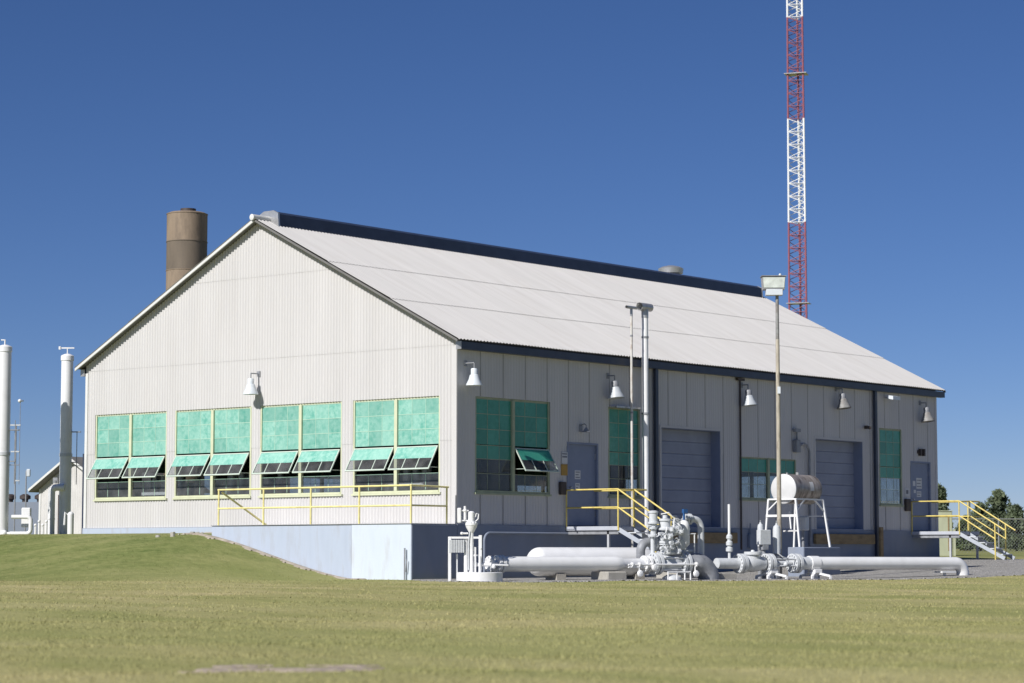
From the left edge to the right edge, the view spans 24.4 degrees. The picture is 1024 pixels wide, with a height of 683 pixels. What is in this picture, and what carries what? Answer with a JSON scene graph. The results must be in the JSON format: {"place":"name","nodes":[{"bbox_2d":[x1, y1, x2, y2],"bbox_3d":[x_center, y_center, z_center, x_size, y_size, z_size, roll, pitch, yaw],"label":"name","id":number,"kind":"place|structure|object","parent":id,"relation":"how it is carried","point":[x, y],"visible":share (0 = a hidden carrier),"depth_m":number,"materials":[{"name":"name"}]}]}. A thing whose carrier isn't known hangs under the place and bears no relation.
{"place":"outdoors","nodes":[
{"label":"outdoors","id":0,"kind":"place"},
{"bbox_2d":[0,533,1023,682],"bbox_3d":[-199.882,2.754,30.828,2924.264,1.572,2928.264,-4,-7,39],"label":"lawn","id":1,"kind":"structure","parent":0,"point":[185,548],"depth_m":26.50,"materials":[{"name":"green plant"}]},
{"bbox_2d":[0,339,18,534],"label":"white stack","id":2,"kind":"object","parent":1,"relation":"on","point":[5,379],"visible":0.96,"depth_m":74.09,"materials":[{"name":"paint"}]},
{"bbox_2d":[1,508,32,534],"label":"bent white pipe","id":3,"kind":"object","parent":1,"relation":"on","point":[25,517],"visible":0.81,"depth_m":73.76,"materials":[{"name":"metal"}]},
{"bbox_2d":[10,399,23,530],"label":"sensor mast","id":4,"kind":"object","parent":1,"relation":"on","point":[19,400],"visible":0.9,"depth_m":74.96,"materials":[{"name":"grey metal"}]},
{"bbox_2d":[8,494,38,533],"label":"utility building","id":5,"kind":"structure","parent":1,"relation":"on","point":[19,506],"depth_m":94.77,"materials":[{"name":"blue paint"}]},
{"bbox_2d":[25,469,30,530],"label":"yard light","id":6,"kind":"object","parent":1,"relation":"on","point":[28,472],"visible":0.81,"depth_m":89.85,"materials":[{"name":"metal"}]},
{"bbox_2d":[34,520,47,533],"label":"white pipe cluster","id":7,"kind":"object","parent":1,"relation":"on","point":[42,525],"visible":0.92,"depth_m":77.68,"materials":[{"name":"paint"}]},
{"bbox_2d":[47,484,64,533],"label":"white riser","id":8,"kind":"object","parent":1,"relation":"on","point":[51,505],"visible":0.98,"depth_m":75.75,"materials":[{"name":"paint"}]},
{"bbox_2d":[63,512,73,533],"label":"white valve riser","id":9,"kind":"object","parent":1,"relation":"on","point":[70,524],"visible":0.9,"depth_m":74.21,"materials":[{"name":"paint"}]},
{"bbox_2d":[58,346,80,533],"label":"white stack","id":10,"kind":"object","parent":1,"relation":"on","point":[66,431],"visible":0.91,"depth_m":76.15,"materials":[{"name":"paint"}]},
{"bbox_2d":[28,457,209,533],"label":"shed","id":11,"kind":"structure","parent":1,"relation":"on","point":[41,486],"depth_m":83.18,"materials":[{"name":"white metal"}]},
{"bbox_2d":[57,495,58,533],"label":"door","id":12,"kind":"structure","parent":11,"relation":"in","point":[58,495],"depth_m":83.15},
{"bbox_2d":[163,208,207,494],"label":"exhaust stack","id":13,"kind":"object","parent":1,"relation":"on","point":[186,244],"visible":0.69,"depth_m":84.62,"materials":[{"name":"brown metal"}]},
{"bbox_2d":[181,533,365,579],"bbox_3d":[-6.090,5.367,59.188,6.560,1.194,0.400,-4,-7,39],"label":"soil strip","id":14,"kind":"object","parent":1,"relation":"on","point":[258,551],"visible":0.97,"depth_m":59.23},
{"bbox_2d":[178,664,390,672],"bbox_3d":[-1.318,2.133,15.330,1.756,0.069,1.514,-1,-5,12],"label":"soil patch","id":15,"kind":"object","parent":1,"relation":"on","point":[242,668],"visible":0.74,"depth_m":15.49,"materials":[{"name":"brown soil"}]},
{"bbox_2d":[211,523,456,579],"bbox_3d":[-4.560,5.388,59.191,6.950,1.612,1.740,-4,-7,39],"label":"loading dock","id":16,"kind":"object","parent":1,"relation":"on","point":[396,551],"visible":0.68,"depth_m":57.53,"materials":[{"name":"white concrete"}]},
{"bbox_2d":[217,484,448,524],"bbox_3d":[-4.556,4.111,59.205,6.744,0.942,1.350,-4,-7,39],"label":"dock railing","id":17,"kind":"object","parent":16,"relation":"on","point":[310,506],"visible":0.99,"depth_m":58.41,"materials":[{"name":"yellow metal"}]},
{"bbox_2d":[74,210,945,577],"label":"industrial building","id":18,"kind":"structure","parent":1,"relation":"on","point":[354,344],"depth_m":64.13,"materials":[{"name":"paint"}]},
{"bbox_2d":[86,411,167,500],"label":"window","id":19,"kind":"structure","parent":18,"relation":"in","point":[129,434],"depth_m":65.55,"materials":[{"name":"glass"}]},
{"bbox_2d":[141,466,200,496],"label":"engine","id":20,"kind":"object","parent":18,"relation":"in","point":[184,488],"visible":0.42,"depth_m":66.68,"materials":[{"name":"paint"}]},
{"bbox_2d":[142,452,216,494],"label":"window","id":21,"kind":"structure","parent":18,"relation":"in","point":[185,469],"depth_m":69.61,"materials":[{"name":"green paint"}]},
{"bbox_2d":[166,406,251,499],"bbox_3d":[-8.134,2.996,63.351,3.030,2.420,0.436,-4,-7,39],"label":"window","id":22,"kind":"structure","parent":18,"relation":"in","point":[211,431],"depth_m":63.46,"materials":[{"name":"glass"}]},
{"bbox_2d":[219,463,283,494],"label":"engine","id":23,"kind":"object","parent":18,"relation":"in","point":[233,483],"visible":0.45,"depth_m":65.03,"materials":[{"name":"paint"}]},
{"bbox_2d":[243,371,259,394],"bbox_3d":[-6.843,1.082,62.325,0.405,0.630,0.502,-4,-7,39],"label":"wall lamp","id":24,"kind":"object","parent":18,"relation":"attached to","point":[250,388],"visible":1,"depth_m":62.19,"materials":[{"name":"metal"}]},
{"bbox_2d":[252,401,342,497],"bbox_3d":[-5.583,2.807,61.243,3.040,2.420,0.436,-4,-7,39],"label":"window","id":25,"kind":"structure","parent":18,"relation":"in","point":[300,427],"depth_m":61.35,"materials":[{"name":"glass"}]},
{"bbox_2d":[290,448,340,492],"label":"window","id":26,"kind":"structure","parent":18,"relation":"in","point":[326,465],"depth_m":73.97,"materials":[{"name":"green paint"}]},
{"bbox_2d":[345,396,440,495],"bbox_3d":[-3.001,2.615,59.109,3.010,2.420,0.436,-4,-7,39],"label":"window","id":27,"kind":"structure","parent":18,"relation":"in","point":[396,422],"depth_m":59.22,"materials":[{"name":"glass"}]},
{"bbox_2d":[385,467,438,490],"bbox_3d":[-2.525,3.790,60.900,1.709,1.900,1.000,-4,-7,39],"label":"engine","id":28,"kind":"object","parent":18,"relation":"in","point":[417,479],"visible":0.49,"depth_m":60.73,"materials":[{"name":"paint"}]},
{"bbox_2d":[420,444,478,489],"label":"window","id":29,"kind":"structure","parent":18,"relation":"in","point":[424,462],"depth_m":78.13,"materials":[{"name":"green paint"}]},
{"bbox_2d":[464,360,482,385],"bbox_3d":[-0.965,0.769,58.175,0.502,0.630,0.405,-4,-7,39],"label":"wall lamp","id":30,"kind":"object","parent":18,"relation":"attached to","point":[474,379],"visible":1,"depth_m":58.05,"materials":[{"name":"metal"}]},
{"bbox_2d":[474,396,558,495],"bbox_3d":[0.145,2.650,59.496,0.436,2.420,3.000,-4,-7,39],"label":"window","id":31,"kind":"structure","parent":18,"relation":"in","point":[510,423],"depth_m":59.58,"materials":[{"name":"glass"}]},
{"bbox_2d":[517,446,546,491],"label":"window","id":32,"kind":"structure","parent":18,"relation":"in","point":[523,478],"depth_m":81.94,"materials":[{"name":"green paint"}]},
{"bbox_2d":[567,442,598,525],"bbox_3d":[1.822,3.727,61.707,0.162,2.170,1.320,-4,-7,39],"label":"door","id":33,"kind":"structure","parent":18,"relation":"in","point":[582,457],"depth_m":61.77,"materials":[{"name":"blue paint"}]},
{"bbox_2d":[579,423,589,431],"bbox_3d":[1.903,2.244,61.656,0.320,0.234,0.240,-4,-7,39],"label":"door lamp","id":34,"kind":"object","parent":18,"relation":"attached to","point":[586,429],"visible":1,"depth_m":61.69,"materials":[{"name":"grey metal"}]},
{"bbox_2d":[606,373,624,398],"bbox_3d":[2.729,1.174,62.602,0.510,0.703,0.438,-4,-7,39],"label":"wall lamp","id":35,"kind":"object","parent":18,"relation":"attached to","point":[616,392],"visible":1,"depth_m":62.50,"materials":[{"name":"white metal"}]},
{"bbox_2d":[608,407,641,498],"bbox_3d":[2.989,2.979,63.163,0.110,2.420,1.460,-4,-7,39],"label":"window","id":36,"kind":"structure","parent":18,"relation":"in","point":[619,419],"depth_m":63.21,"materials":[{"name":"green glass"}]},
{"bbox_2d":[609,406,641,409],"bbox_3d":[3.051,1.767,63.135,0.240,0.050,1.170,-4,-7,39],"label":"pipe bracket","id":37,"kind":"object","parent":18,"relation":"attached to","point":[628,407],"visible":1,"depth_m":62.92,"materials":[{"name":"metal"}]},
{"bbox_2d":[624,452,636,492],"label":"window","id":38,"kind":"structure","parent":18,"relation":"in","point":[627,469],"depth_m":83.74,"materials":[{"name":"green paint"}]},
{"bbox_2d":[660,425,721,527],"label":"roller door","id":39,"kind":"structure","parent":18,"relation":"in","point":[690,458],"depth_m":66.00,"materials":[{"name":"blue paint"}]},
{"bbox_2d":[741,382,756,406],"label":"wall lamp","id":40,"kind":"object","parent":18,"relation":"attached to","point":[749,401],"visible":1,"depth_m":67.33,"materials":[{"name":"white metal"}]},
{"bbox_2d":[742,472,776,497],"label":"window","id":41,"kind":"structure","parent":18,"relation":"in","point":[744,474],"depth_m":80.33,"materials":[{"name":"glass"}]},
{"bbox_2d":[739,457,795,501],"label":"window","id":42,"kind":"structure","parent":18,"relation":"in","point":[749,464],"depth_m":68.35,"materials":[{"name":"green glass"}]},
{"bbox_2d":[814,436,864,529],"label":"roller door","id":43,"kind":"structure","parent":18,"relation":"in","point":[838,463],"depth_m":71.96,"materials":[{"name":"blue paint"}]},
{"bbox_2d":[835,387,850,409],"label":"wall lamp","id":44,"kind":"object","parent":18,"relation":"attached to","point":[843,403],"visible":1,"depth_m":71.21,"materials":[{"name":"white metal"}]},
{"bbox_2d":[879,428,903,506],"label":"window","id":45,"kind":"structure","parent":18,"relation":"in","point":[890,440],"depth_m":73.81,"materials":[{"name":"green glass"}]},
{"bbox_2d":[885,395,899,399],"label":"flood light","id":46,"kind":"object","parent":18,"relation":"attached to","point":[893,397],"visible":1,"depth_m":73.38,"materials":[{"name":"metal"}]},
{"bbox_2d":[910,461,931,530],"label":"door","id":47,"kind":"structure","parent":18,"relation":"in","point":[920,472],"depth_m":75.15,"materials":[{"name":"blue paint"}]},
{"bbox_2d":[919,401,934,422],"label":"wall lamp","id":48,"kind":"object","parent":18,"relation":"attached to","point":[927,416],"visible":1,"depth_m":75.03,"materials":[{"name":"white metal"}]},
{"bbox_2d":[413,559,1023,582],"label":"gravel yard","id":49,"kind":"structure","parent":1,"relation":"on","point":[979,568],"depth_m":60.49,"materials":[{"name":"grey gravel"}]},
{"bbox_2d":[448,506,507,581],"bbox_3d":[-0.714,4.520,52.026,1.035,1.800,1.006,-5,-7,43],"label":"valve station","id":50,"kind":"object","parent":49,"relation":"on","point":[466,547],"visible":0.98,"depth_m":51.96,"materials":[{"name":"white paint"}]},
{"bbox_2d":[527,547,650,579],"bbox_3d":[1.919,5.216,55.502,3.600,0.775,0.670,3,-6,-31],"label":"domed pipe","id":51,"kind":"object","parent":49,"relation":"on","point":[626,552],"visible":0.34,"depth_m":55.09,"materials":[{"name":"white metal"}]},
{"bbox_2d":[591,571,626,580],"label":"concrete block","id":52,"kind":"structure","parent":49,"relation":"on","point":[608,575],"depth_m":53.91,"materials":[{"name":"grey concrete"}]},
{"bbox_2d":[566,488,674,552],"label":"entry stairs","id":53,"kind":"structure","parent":49,"relation":"on","point":[626,531],"depth_m":60.29,"materials":[{"name":"metal"}]},
{"bbox_2d":[625,305,636,546],"bbox_3d":[3.185,2.614,62.876,0.085,7.156,0.440,-4,-7,39],"label":"flue pipe","id":54,"kind":"object","parent":49,"relation":"on","point":[631,308],"visible":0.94,"depth_m":62.97,"materials":[{"name":"metal"}]},
{"bbox_2d":[636,302,653,574],"bbox_3d":[3.571,2.592,63.313,0.220,7.278,0.493,-4,-7,39],"label":"flue pipe","id":55,"kind":"object","parent":49,"relation":"on","point":[644,308],"visible":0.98,"depth_m":63.32,"materials":[{"name":"white metal"}]},
{"bbox_2d":[628,509,719,580],"bbox_3d":[3.688,4.858,55.209,2.757,1.904,0.957,3,-6,-31],"label":"valve manifold","id":56,"kind":"object","parent":49,"relation":"on","point":[669,557],"visible":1,"depth_m":55.10,"materials":[{"name":"white paint"}]},
{"bbox_2d":[485,555,645,572],"bbox_3d":[1.244,5.047,53.703,4.160,0.397,0.398,3,-6,-31],"label":"white pipe","id":57,"kind":"object","parent":56,"relation":"attached to","point":[557,563],"visible":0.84,"depth_m":53.45,"materials":[{"name":"metal"}]},
{"bbox_2d":[656,572,697,577],"bbox_3d":[4.185,5.765,59.047,0.750,0.635,1.000,-4,-7,39],"label":"concrete step","id":58,"kind":"object","parent":49,"relation":"on","point":[663,574],"depth_m":58.74,"materials":[{"name":"grey concrete"}]},
{"bbox_2d":[719,573,735,578],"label":"concrete block","id":59,"kind":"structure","parent":49,"relation":"on","point":[727,575],"depth_m":55.93,"materials":[{"name":"grey concrete"}]},
{"bbox_2d":[757,520,763,578],"bbox_3d":[6.022,5.055,57.316,0.148,1.460,0.148,3,-6,-31],"label":"gas bottle","id":60,"kind":"object","parent":49,"relation":"on","point":[760,526],"visible":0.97,"depth_m":57.30,"materials":[{"name":"grey paint"}]},
{"bbox_2d":[757,530,770,578],"bbox_3d":[6.070,5.150,57.032,0.320,1.220,0.160,3,-6,-31],"label":"meter box","id":61,"kind":"object","parent":49,"relation":"on","point":[763,539],"visible":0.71,"depth_m":56.99,"materials":[{"name":"grey paint"}]},
{"bbox_2d":[755,569,787,578],"bbox_3d":[6.205,5.592,56.593,0.543,0.280,0.662,2,-6,-23],"label":"pipe stand","id":62,"kind":"object","parent":49,"relation":"on","point":[771,574],"visible":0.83,"depth_m":56.50,"materials":[{"name":"white paint"}]},
{"bbox_2d":[713,504,812,572],"bbox_3d":[6.020,4.721,56.600,2.770,1.634,0.498,3,-6,-31],"label":"check valve line","id":63,"kind":"object","parent":62,"relation":"on","point":[751,561],"visible":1,"depth_m":56.26,"materials":[{"name":"grey paint"}]},
{"bbox_2d":[760,273,785,578],"bbox_3d":[6.469,2.172,58.290,0.610,7.735,0.430,0,-5,0],"label":"light pole","id":64,"kind":"object","parent":49,"relation":"on","point":[772,285],"visible":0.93,"depth_m":58.32,"materials":[{"name":"metal"}]},
{"bbox_2d":[773,521,780,578],"bbox_3d":[6.418,5.065,57.356,0.188,1.446,0.188,3,-6,-31],"label":"gas bottle","id":65,"kind":"object","parent":49,"relation":"on","point":[776,539],"visible":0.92,"depth_m":57.30,"materials":[{"name":"grey paint"}]},
{"bbox_2d":[788,547,839,576],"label":"concrete plinth","id":66,"kind":"structure","parent":49,"relation":"on","point":[820,551],"depth_m":61.25,"materials":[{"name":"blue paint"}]},
{"bbox_2d":[765,498,830,546],"bbox_3d":[7.443,5.150,61.998,1.205,2.053,1.505,-4,-7,39],"label":"tank stand","id":67,"kind":"object","parent":66,"relation":"on","point":[795,514],"visible":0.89,"depth_m":61.82,"materials":[{"name":"white paint"}]},
{"bbox_2d":[771,472,821,504],"bbox_3d":[7.475,3.853,62.153,0.775,0.832,1.360,-4,-7,39],"label":"fuel tank","id":68,"kind":"object","parent":67,"relation":"on","point":[797,485],"visible":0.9,"depth_m":61.78,"materials":[{"name":"metal"}]},
{"bbox_2d":[798,517,808,546],"bbox_3d":[7.704,5.040,62.638,0.280,0.800,0.200,-4,-7,39],"label":"pump box","id":69,"kind":"object","parent":67,"relation":"attached to","point":[803,524],"visible":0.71,"depth_m":62.58,"materials":[{"name":"grey paint"}]},
{"bbox_2d":[799,569,831,579],"bbox_3d":[7.344,5.654,57.277,0.543,0.280,0.662,2,-6,-23],"label":"pipe stand","id":70,"kind":"object","parent":49,"relation":"on","point":[815,573],"visible":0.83,"depth_m":57.19,"materials":[{"name":"white paint"}]},
{"bbox_2d":[807,556,968,574],"bbox_3d":[9.348,5.696,58.542,5.058,0.784,0.356,3,-6,-31],"label":"white pipe","id":71,"kind":"object","parent":70,"relation":"on","point":[959,565],"visible":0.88,"depth_m":58.42,"materials":[{"name":"metal"}]},
{"bbox_2d":[934,571,955,575],"bbox_3d":[10.887,5.894,59.455,0.450,0.250,0.300,3,-6,-31],"label":"pipe support","id":72,"kind":"object","parent":49,"relation":"on","point":[944,573],"visible":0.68,"depth_m":59.37,"materials":[{"name":"white paint"}]},
{"bbox_2d":[911,500,1015,559],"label":"entry stairs","id":73,"kind":"structure","parent":49,"relation":"on","point":[969,535],"depth_m":73.53,"materials":[{"name":"metal"}]},
{"bbox_2d":[938,483,952,527],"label":"cedar tree","id":74,"kind":"object","parent":1,"relation":"on","point":[942,490],"visible":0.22,"depth_m":120.10,"materials":[{"name":"green plant"}]},
{"bbox_2d":[938,511,955,555],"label":"utility cabinet","id":75,"kind":"object","parent":1,"relation":"on","point":[945,523],"visible":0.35,"depth_m":93.06,"materials":[{"name":"beige metal"}]},
{"bbox_2d":[955,515,973,550],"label":"cedar tree","id":76,"kind":"object","parent":1,"relation":"on","point":[958,540],"visible":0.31,"depth_m":155.74,"materials":[{"name":"green plant"}]},
{"bbox_2d":[964,502,993,550],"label":"cedar tree","id":77,"kind":"object","parent":1,"relation":"on","point":[979,510],"visible":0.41,"depth_m":151.92,"materials":[{"name":"green plant"}]},
{"bbox_2d":[952,518,1023,552],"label":"chain link fence","id":78,"kind":"object","parent":1,"relation":"on","point":[1006,519],"visible":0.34,"depth_m":108.20,"materials":[{"name":"metal"}]},
{"bbox_2d":[977,488,1011,547],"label":"cedar tree","id":79,"kind":"object","parent":1,"relation":"on","point":[997,500],"visible":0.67,"depth_m":147.94,"materials":[{"name":"green plant"}]},
{"bbox_2d":[1001,503,1023,550],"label":"cedar tree","id":80,"kind":"object","parent":1,"relation":"on","point":[1015,511],"visible":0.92,"depth_m":145.86,"materials":[{"name":"green plant"}]},
{"bbox_2d":[0,0,1023,533],"label":"sky","id":81,"kind":"structure","parent":0,"point":[645,134],"materials":[{"name":"blue"}]},
{"bbox_2d":[784,0,810,318],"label":"radio tower","id":82,"kind":"structure","parent":0,"point":[797,74],"depth_m":200.33,"materials":[{"name":"metal"}]}
]}

